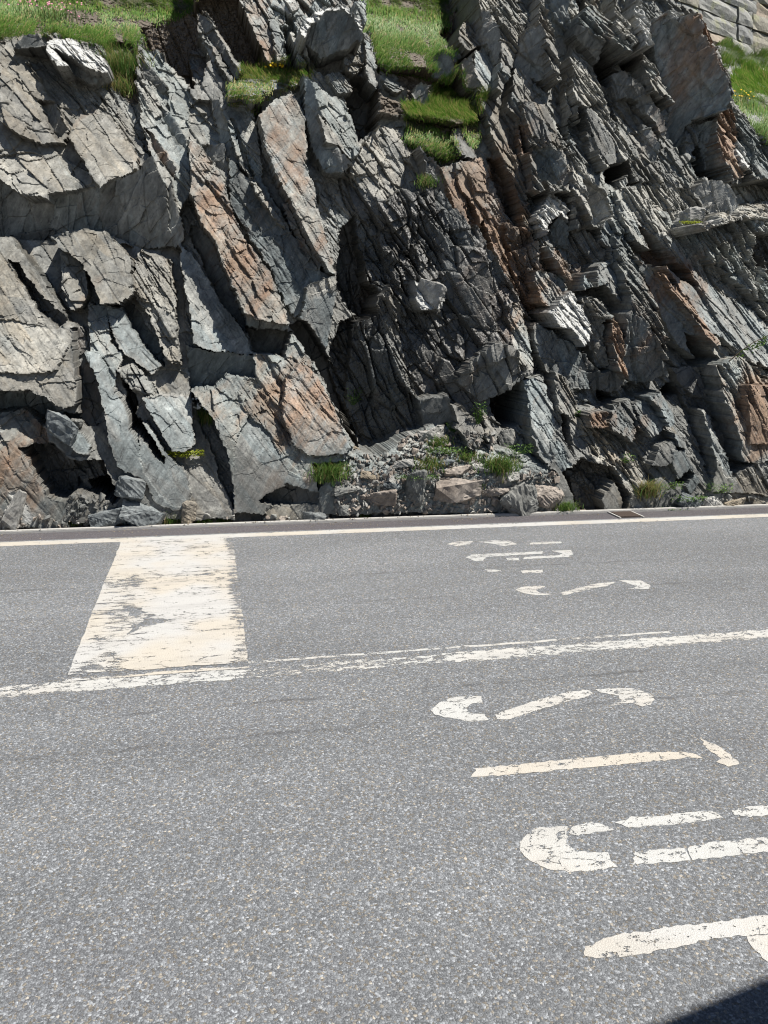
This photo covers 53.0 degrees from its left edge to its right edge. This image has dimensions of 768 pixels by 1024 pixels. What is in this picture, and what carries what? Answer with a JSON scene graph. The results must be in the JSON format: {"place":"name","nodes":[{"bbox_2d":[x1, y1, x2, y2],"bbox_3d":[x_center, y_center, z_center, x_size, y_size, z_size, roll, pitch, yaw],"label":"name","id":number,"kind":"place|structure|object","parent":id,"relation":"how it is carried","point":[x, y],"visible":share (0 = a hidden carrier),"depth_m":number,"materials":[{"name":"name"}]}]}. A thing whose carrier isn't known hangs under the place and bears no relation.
{"place":"outdoors","nodes":[
{"label":"outdoors","id":0,"kind":"place"},
{"bbox_2d":[224,53,316,115],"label":"grass","id":1,"kind":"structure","parent":0,"point":[250,70],"depth_m":7.73,"materials":[{"name":"green plant"}]},
{"bbox_2d":[0,0,767,529],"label":"cliff","id":2,"kind":"structure","parent":0,"point":[178,232],"depth_m":7.63,"materials":[{"name":"grey stone"}]},
{"bbox_2d":[2,490,26,529],"bbox_3d":[-3.070,-0.022,6.408,0.148,0.337,0.093,15,7,-25],"label":"rock","id":3,"kind":"object","parent":2,"relation":"on","point":[12,515],"visible":1,"depth_m":6.38,"materials":[{"name":"grey stone"}]},
{"bbox_2d":[3,0,108,24],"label":"flower clump","id":4,"kind":"object","parent":2,"relation":"on","point":[55,11],"visible":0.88,"depth_m":7.72,"materials":[{"name":"green plant"}]},
{"bbox_2d":[45,410,78,445],"bbox_3d":[-2.701,-0.714,6.446,0.300,0.213,0.126,27,14,-1],"label":"rock","id":5,"kind":"object","parent":2,"relation":"on","point":[63,428],"visible":1,"depth_m":6.39,"materials":[{"name":"grey stone"}]},
{"bbox_2d":[70,418,82,428],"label":"rock","id":6,"kind":"object","parent":2,"relation":"on","point":[78,423],"visible":0.58,"depth_m":6.56,"materials":[{"name":"grey stone"}]},
{"bbox_2d":[0,0,197,53],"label":"grass","id":7,"kind":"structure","parent":2,"relation":"on","point":[98,35],"depth_m":7.79,"materials":[{"name":"green plant"}]},
{"bbox_2d":[102,71,136,98],"bbox_3d":[-2.575,-4.130,7.477,0.422,0.235,0.397,2,13,5],"label":"grass tuft","id":8,"kind":"object","parent":2,"relation":"on","point":[124,88],"visible":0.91,"depth_m":7.48,"materials":[{"name":"green plant"}]},
{"bbox_2d":[95,41,156,83],"bbox_3d":[-2.662,-4.396,7.583,0.909,0.449,0.708,-2,14,-12],"label":"grass tuft","id":9,"kind":"object","parent":2,"relation":"on","point":[123,64],"visible":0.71,"depth_m":7.52,"materials":[{"name":"green plant"}]},
{"bbox_2d":[161,449,203,457],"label":"moss","id":10,"kind":"object","parent":2,"relation":"on","point":[183,454],"visible":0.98,"depth_m":6.71,"materials":[{"name":"green plant"}]},
{"bbox_2d":[192,398,215,427],"bbox_3d":[-1.629,-0.885,6.935,0.325,0.334,0.281,-2,14,-12],"label":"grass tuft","id":11,"kind":"object","parent":2,"relation":"on","point":[205,416],"visible":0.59,"depth_m":6.97,"materials":[{"name":"green plant"}]},
{"bbox_2d":[261,62,288,75],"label":"flower clump","id":12,"kind":"object","parent":2,"relation":"on","point":[273,69],"visible":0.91,"depth_m":7.85,"materials":[{"name":"green plant"}]},
{"bbox_2d":[2,427,559,527],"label":"gravel","id":13,"kind":"structure","parent":2,"relation":"on","point":[415,451],"depth_m":7.24,"materials":[{"name":"grey gravel"}]},
{"bbox_2d":[337,505,349,515],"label":"rock","id":14,"kind":"object","parent":13,"relation":"on","point":[342,510],"visible":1,"depth_m":6.99,"materials":[{"name":"grey stone"}]},
{"bbox_2d":[363,489,397,505],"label":"rock","id":15,"kind":"object","parent":13,"relation":"on","point":[387,498],"visible":1,"depth_m":7.04,"materials":[{"name":"stone"}]},
{"bbox_2d":[383,482,401,490],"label":"rock","id":16,"kind":"object","parent":15,"relation":"on","point":[390,486],"visible":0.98,"depth_m":7.05,"materials":[{"name":"grey stone"}]},
{"bbox_2d":[387,475,401,483],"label":"rock","id":17,"kind":"object","parent":13,"relation":"on","point":[392,479],"visible":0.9,"depth_m":7.06,"materials":[{"name":"grey stone"}]},
{"bbox_2d":[405,469,427,505],"bbox_3d":[0.287,-0.231,7.112,0.199,0.350,0.104,9,13,-4],"label":"rock","id":18,"kind":"object","parent":13,"relation":"on","point":[415,489],"visible":0.98,"depth_m":7.08,"materials":[{"name":"grey stone"}]},
{"bbox_2d":[395,473,439,480],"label":"weed","id":19,"kind":"object","parent":13,"relation":"on","point":[418,476],"visible":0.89,"depth_m":7.08,"materials":[{"name":"green plant"}]},
{"bbox_2d":[437,459,454,465],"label":"rock","id":20,"kind":"object","parent":13,"relation":"on","point":[450,461],"visible":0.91,"depth_m":7.20,"materials":[{"name":"grey stone"}]},
{"bbox_2d":[444,465,470,476],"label":"rock","id":21,"kind":"object","parent":13,"relation":"on","point":[460,470],"visible":0.98,"depth_m":7.19,"materials":[{"name":"beige stone"}]},
{"bbox_2d":[481,488,508,496],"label":"rock","id":22,"kind":"object","parent":13,"relation":"on","point":[490,492],"visible":0.85,"depth_m":7.27,"materials":[{"name":"brown stone"}]},
{"bbox_2d":[505,471,519,481],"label":"rock","id":23,"kind":"object","parent":13,"relation":"on","point":[515,476],"visible":0.95,"depth_m":7.31,"materials":[{"name":"grey stone"}]},
{"bbox_2d":[535,485,564,507],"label":"rock","id":24,"kind":"object","parent":13,"relation":"on","point":[550,496],"visible":0.88,"depth_m":7.39,"materials":[{"name":"brown stone"}]},
{"bbox_2d":[303,458,356,485],"bbox_3d":[-0.482,-0.361,6.924,0.529,0.292,0.439,-2,14,-12],"label":"grass tuft","id":25,"kind":"object","parent":2,"relation":"on","point":[332,473],"visible":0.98,"depth_m":6.90,"materials":[{"name":"green plant"}]},
{"bbox_2d":[332,483,359,495],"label":"rock","id":26,"kind":"object","parent":2,"relation":"on","point":[340,490],"visible":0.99,"depth_m":6.96,"materials":[{"name":"grey stone"}]},
{"bbox_2d":[345,388,361,404],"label":"weed","id":27,"kind":"object","parent":2,"relation":"on","point":[352,402],"visible":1,"depth_m":7.69,"materials":[{"name":"green plant"}]},
{"bbox_2d":[360,471,379,479],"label":"rock","id":28,"kind":"object","parent":2,"relation":"on","point":[366,474],"visible":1,"depth_m":7.00,"materials":[{"name":"beige stone"}]},
{"bbox_2d":[392,459,414,468],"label":"rock","id":29,"kind":"object","parent":2,"relation":"on","point":[403,463],"visible":1,"depth_m":7.12,"materials":[{"name":"grey stone"}]},
{"bbox_2d":[358,0,468,96],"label":"grass","id":30,"kind":"structure","parent":2,"relation":"on","point":[412,40],"depth_m":8.52,"materials":[{"name":"green plant"}]},
{"bbox_2d":[418,430,425,436],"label":"rock","id":31,"kind":"object","parent":2,"relation":"on","point":[420,433],"visible":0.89,"depth_m":7.37,"materials":[{"name":"grey stone"}]},
{"bbox_2d":[414,171,443,190],"bbox_3d":[0.446,-3.255,7.575,0.323,0.187,0.258,-2,14,-12],"label":"grass tuft","id":32,"kind":"object","parent":2,"relation":"on","point":[422,182],"visible":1,"depth_m":7.58,"materials":[{"name":"green plant"}]},
{"bbox_2d":[410,453,451,473],"bbox_3d":[0.426,-0.441,7.173,0.478,0.234,0.321,-2,14,-12],"label":"grass tuft","id":33,"kind":"object","parent":2,"relation":"on","point":[430,463],"visible":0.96,"depth_m":7.14,"materials":[{"name":"green plant"}]},
{"bbox_2d":[417,425,445,442],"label":"rock","id":34,"kind":"object","parent":2,"relation":"on","point":[440,430],"visible":0.94,"depth_m":7.38,"materials":[{"name":"grey stone"}]},
{"bbox_2d":[417,278,446,307],"bbox_3d":[0.452,-2.137,7.476,0.286,0.226,0.126,27,15,0],"label":"rock","id":35,"kind":"object","parent":2,"relation":"on","point":[433,293],"visible":1,"depth_m":7.43,"materials":[{"name":"grey stone"}]},
{"bbox_2d":[424,433,456,449],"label":"grass tuft","id":36,"kind":"object","parent":2,"relation":"on","point":[437,443],"visible":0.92,"depth_m":7.34,"materials":[{"name":"green plant"}]},
{"bbox_2d":[424,446,467,453],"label":"weed","id":37,"kind":"object","parent":2,"relation":"on","point":[445,451],"visible":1,"depth_m":7.27,"materials":[{"name":"green plant"}]},
{"bbox_2d":[400,67,492,164],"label":"grass","id":38,"kind":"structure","parent":2,"relation":"on","point":[437,107],"depth_m":7.97,"materials":[{"name":"green plant"}]},
{"bbox_2d":[433,477,482,502],"bbox_3d":[0.682,-0.205,7.214,0.449,0.244,0.152,2,13,-12],"label":"rock","id":39,"kind":"object","parent":2,"relation":"on","point":[455,490],"visible":1,"depth_m":7.16,"materials":[{"name":"brown stone"}]},
{"bbox_2d":[449,448,483,463],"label":"grass tuft","id":40,"kind":"object","parent":2,"relation":"on","point":[463,456],"visible":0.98,"depth_m":7.28,"materials":[{"name":"green plant"}]},
{"bbox_2d":[467,462,490,471],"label":"rock","id":41,"kind":"object","parent":2,"relation":"on","point":[476,466],"visible":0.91,"depth_m":7.26,"materials":[{"name":"grey stone"}]},
{"bbox_2d":[472,401,486,423],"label":"weed","id":42,"kind":"object","parent":2,"relation":"on","point":[478,420],"visible":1,"depth_m":7.39,"materials":[{"name":"green plant"}]},
{"bbox_2d":[472,450,524,479],"bbox_3d":[1.095,-0.443,7.237,0.534,0.339,0.522,11,16,35],"label":"grass tuft","id":43,"kind":"object","parent":2,"relation":"on","point":[500,465],"visible":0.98,"depth_m":7.25,"materials":[{"name":"green plant"}]},
{"bbox_2d":[497,428,516,447],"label":"rock","id":44,"kind":"object","parent":2,"relation":"on","point":[507,436],"visible":0.81,"depth_m":7.57,"materials":[{"name":"grey stone"}]},
{"bbox_2d":[504,443,533,454],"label":"weed","id":45,"kind":"object","parent":2,"relation":"on","point":[522,452],"visible":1,"depth_m":7.40,"materials":[{"name":"green plant"}]},
{"bbox_2d":[620,453,634,462],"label":"weed","id":46,"kind":"object","parent":2,"relation":"on","point":[626,458],"visible":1,"depth_m":7.63,"materials":[{"name":"green plant"}]},
{"bbox_2d":[631,477,670,500],"bbox_3d":[2.641,-0.233,7.634,0.440,0.273,0.420,9,15,30],"label":"grass tuft","id":47,"kind":"object","parent":2,"relation":"on","point":[648,490],"visible":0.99,"depth_m":7.64,"materials":[{"name":"green plant"}]},
{"bbox_2d":[656,481,682,489],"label":"weed","id":48,"kind":"object","parent":2,"relation":"on","point":[671,485],"visible":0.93,"depth_m":7.70,"materials":[{"name":"green plant"}]},
{"bbox_2d":[679,221,701,223],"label":"moss","id":49,"kind":"object","parent":2,"relation":"on","point":[690,221],"visible":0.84,"depth_m":8.24,"materials":[{"name":"green plant"}]},
{"bbox_2d":[679,206,705,224],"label":"rock","id":50,"kind":"object","parent":2,"relation":"on","point":[695,213],"visible":0.9,"depth_m":8.25,"materials":[{"name":"grey stone"}]},
{"bbox_2d":[704,483,733,493],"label":"weed","id":51,"kind":"object","parent":2,"relation":"on","point":[720,488],"visible":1,"depth_m":7.82,"materials":[{"name":"green plant"}]},
{"bbox_2d":[677,0,767,55],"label":"stone wall","id":52,"kind":"structure","parent":2,"relation":"on","point":[744,22],"depth_m":12.15,"materials":[{"name":"beige stone"}]},
{"bbox_2d":[717,36,767,146],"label":"grass","id":53,"kind":"structure","parent":2,"relation":"on","point":[749,75],"depth_m":10.45,"materials":[{"name":"green plant"}]},
{"bbox_2d":[731,89,754,107],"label":"flower clump","id":54,"kind":"object","parent":2,"relation":"on","point":[745,98],"visible":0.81,"depth_m":8.93,"materials":[{"name":"yellow plant"}]},
{"bbox_2d":[729,335,767,361],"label":"weed","id":55,"kind":"object","parent":2,"relation":"on","point":[764,342],"visible":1,"depth_m":7.78,"materials":[{"name":"green plant"}]},
{"bbox_2d":[0,513,767,1023],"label":"road","id":56,"kind":"structure","parent":0,"point":[330,845],"depth_m":2.93,"materials":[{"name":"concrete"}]},
{"bbox_2d":[65,537,248,680],"bbox_3d":[-1.403,0.518,5.069,0.895,0.001,2.572,-2,14,-12],"label":"stop line","id":57,"kind":"object","parent":56,"relation":"on","point":[175,636],"visible":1,"depth_m":4.70,"materials":[{"name":"paint"}]},
{"bbox_2d":[0,507,767,540],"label":"gutter","id":58,"kind":"object","parent":56,"relation":"on","point":[199,530],"visible":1,"depth_m":6.87,"materials":[{"name":"concrete"}]},
{"bbox_2d":[608,511,643,517],"bbox_3d":[2.337,0.023,7.450,0.262,0.012,0.237,-2,14,-12],"label":"drain grate","id":59,"kind":"object","parent":58,"relation":"on","point":[622,514],"visible":1,"depth_m":7.42,"materials":[{"name":"metal"}]},
{"bbox_2d":[0,629,767,696],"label":"line","id":60,"kind":"object","parent":56,"relation":"on","point":[87,685],"visible":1,"depth_m":4.06,"materials":[{"name":"paint"}]},
{"bbox_2d":[0,514,767,545],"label":"edge line","id":61,"kind":"object","parent":56,"relation":"on","point":[353,531],"visible":1,"depth_m":6.69,"materials":[{"name":"paint"}]},
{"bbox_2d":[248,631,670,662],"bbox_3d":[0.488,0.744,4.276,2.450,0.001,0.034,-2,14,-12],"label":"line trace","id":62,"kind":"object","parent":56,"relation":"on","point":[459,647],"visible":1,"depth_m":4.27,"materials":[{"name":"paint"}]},
{"bbox_2d":[449,540,649,594],"bbox_3d":[1.189,0.390,5.832,1.103,0.001,1.392,-2,14,-12],"label":"stop lettering","id":63,"kind":"object","parent":56,"relation":"on","point":[567,554],"visible":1,"depth_m":5.93,"materials":[{"name":"paint"}]},
{"bbox_2d":[431,688,767,961],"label":"stop lettering","id":64,"kind":"object","parent":56,"relation":"on","point":[745,926],"visible":1,"depth_m":2.64,"materials":[{"name":"white paint"}]},
{"label":"verge","id":65,"kind":"structure","parent":0,"visible":0},
{"bbox_2d":[88,507,126,526],"bbox_3d":[-2.354,0.053,6.583,0.306,0.150,0.096,-12,15,-5],"label":"rock","id":66,"kind":"object","parent":65,"relation":"on","point":[107,517],"visible":0.86,"depth_m":6.54,"materials":[{"name":"grey stone"}]},
{"bbox_2d":[156,514,180,524],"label":"grass tuft","id":67,"kind":"object","parent":65,"relation":"on","point":[170,521],"visible":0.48,"depth_m":6.74,"materials":[{"name":"green plant"}]},
{"bbox_2d":[181,500,196,523],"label":"rock","id":68,"kind":"object","parent":65,"relation":"on","point":[188,513],"visible":0.92,"depth_m":6.70,"materials":[{"name":"brown stone"}]},
{"bbox_2d":[191,518,217,523],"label":"grass tuft","id":69,"kind":"object","parent":65,"relation":"on","point":[202,521],"visible":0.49,"depth_m":6.83,"materials":[{"name":"green plant"}]},
{"bbox_2d":[210,518,231,522],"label":"grass tuft","id":70,"kind":"object","parent":65,"relation":"on","point":[222,520],"visible":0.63,"depth_m":6.89,"materials":[{"name":"green plant"}]},
{"bbox_2d":[302,511,325,519],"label":"rock","id":71,"kind":"object","parent":65,"relation":"on","point":[309,515],"visible":0.78,"depth_m":6.94,"materials":[{"name":"grey stone"}]},
{"bbox_2d":[357,514,370,517],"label":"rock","id":72,"kind":"object","parent":65,"relation":"on","point":[363,515],"visible":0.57,"depth_m":7.17,"materials":[{"name":"grey stone"}]},
{"bbox_2d":[1,508,751,538],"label":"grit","id":73,"kind":"object","parent":65,"relation":"on","point":[323,523],"visible":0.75,"depth_m":6.86,"materials":[{"name":"grey gravel"}]},
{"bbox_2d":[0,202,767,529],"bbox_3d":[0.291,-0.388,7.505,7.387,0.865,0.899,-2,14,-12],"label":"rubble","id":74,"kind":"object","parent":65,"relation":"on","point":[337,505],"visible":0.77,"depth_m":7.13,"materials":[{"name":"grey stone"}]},
{"bbox_2d":[702,496,722,505],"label":"rock","id":75,"kind":"object","parent":74,"relation":"on","point":[712,501],"visible":0.92,"depth_m":7.82,"materials":[{"name":"grey stone"}]},
{"bbox_2d":[500,482,538,515],"bbox_3d":[1.309,-0.125,7.383,0.434,0.351,0.220,34,-5,-31],"label":"rock","id":76,"kind":"object","parent":65,"relation":"on","point":[520,499],"visible":0.79,"depth_m":7.29,"materials":[{"name":"grey stone"}]},
{"bbox_2d":[553,498,583,511],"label":"grass tuft","id":77,"kind":"object","parent":65,"relation":"on","point":[568,506],"visible":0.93,"depth_m":7.47,"materials":[{"name":"green plant"}]},
{"bbox_2d":[674,492,703,506],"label":"rock","id":78,"kind":"object","parent":65,"relation":"on","point":[685,503],"visible":0.84,"depth_m":7.75,"materials":[{"name":"grey stone"}]},
{"bbox_2d":[672,495,708,501],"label":"weed","id":79,"kind":"object","parent":78,"relation":"on","point":[691,498],"visible":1,"depth_m":7.74,"materials":[{"name":"green plant"}]},
{"label":"ground","id":80,"kind":"structure","parent":0,"visible":0},
{"bbox_2d":[0,504,767,533],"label":"kerb","id":81,"kind":"structure","parent":80,"relation":"on","point":[47,530],"depth_m":7.00,"materials":[{"name":"concrete"}]},
{"bbox_2d":[118,499,163,525],"bbox_3d":[-2.091,0.028,6.635,0.361,0.202,0.125,17,6,-26],"label":"rock","id":82,"kind":"object","parent":81,"relation":"on","point":[136,513],"visible":0.99,"depth_m":6.58,"materials":[{"name":"grey stone"}]},
{"bbox_2d":[114,475,145,498],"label":"rock","id":83,"kind":"object","parent":82,"relation":"on","point":[127,486],"visible":1,"depth_m":6.52,"materials":[{"name":"grey stone"}]},
{"bbox_2d":[723,497,745,505],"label":"rock","id":84,"kind":"object","parent":81,"relation":"on","point":[740,501],"visible":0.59,"depth_m":7.86,"materials":[{"name":"brown stone"}]}
]}

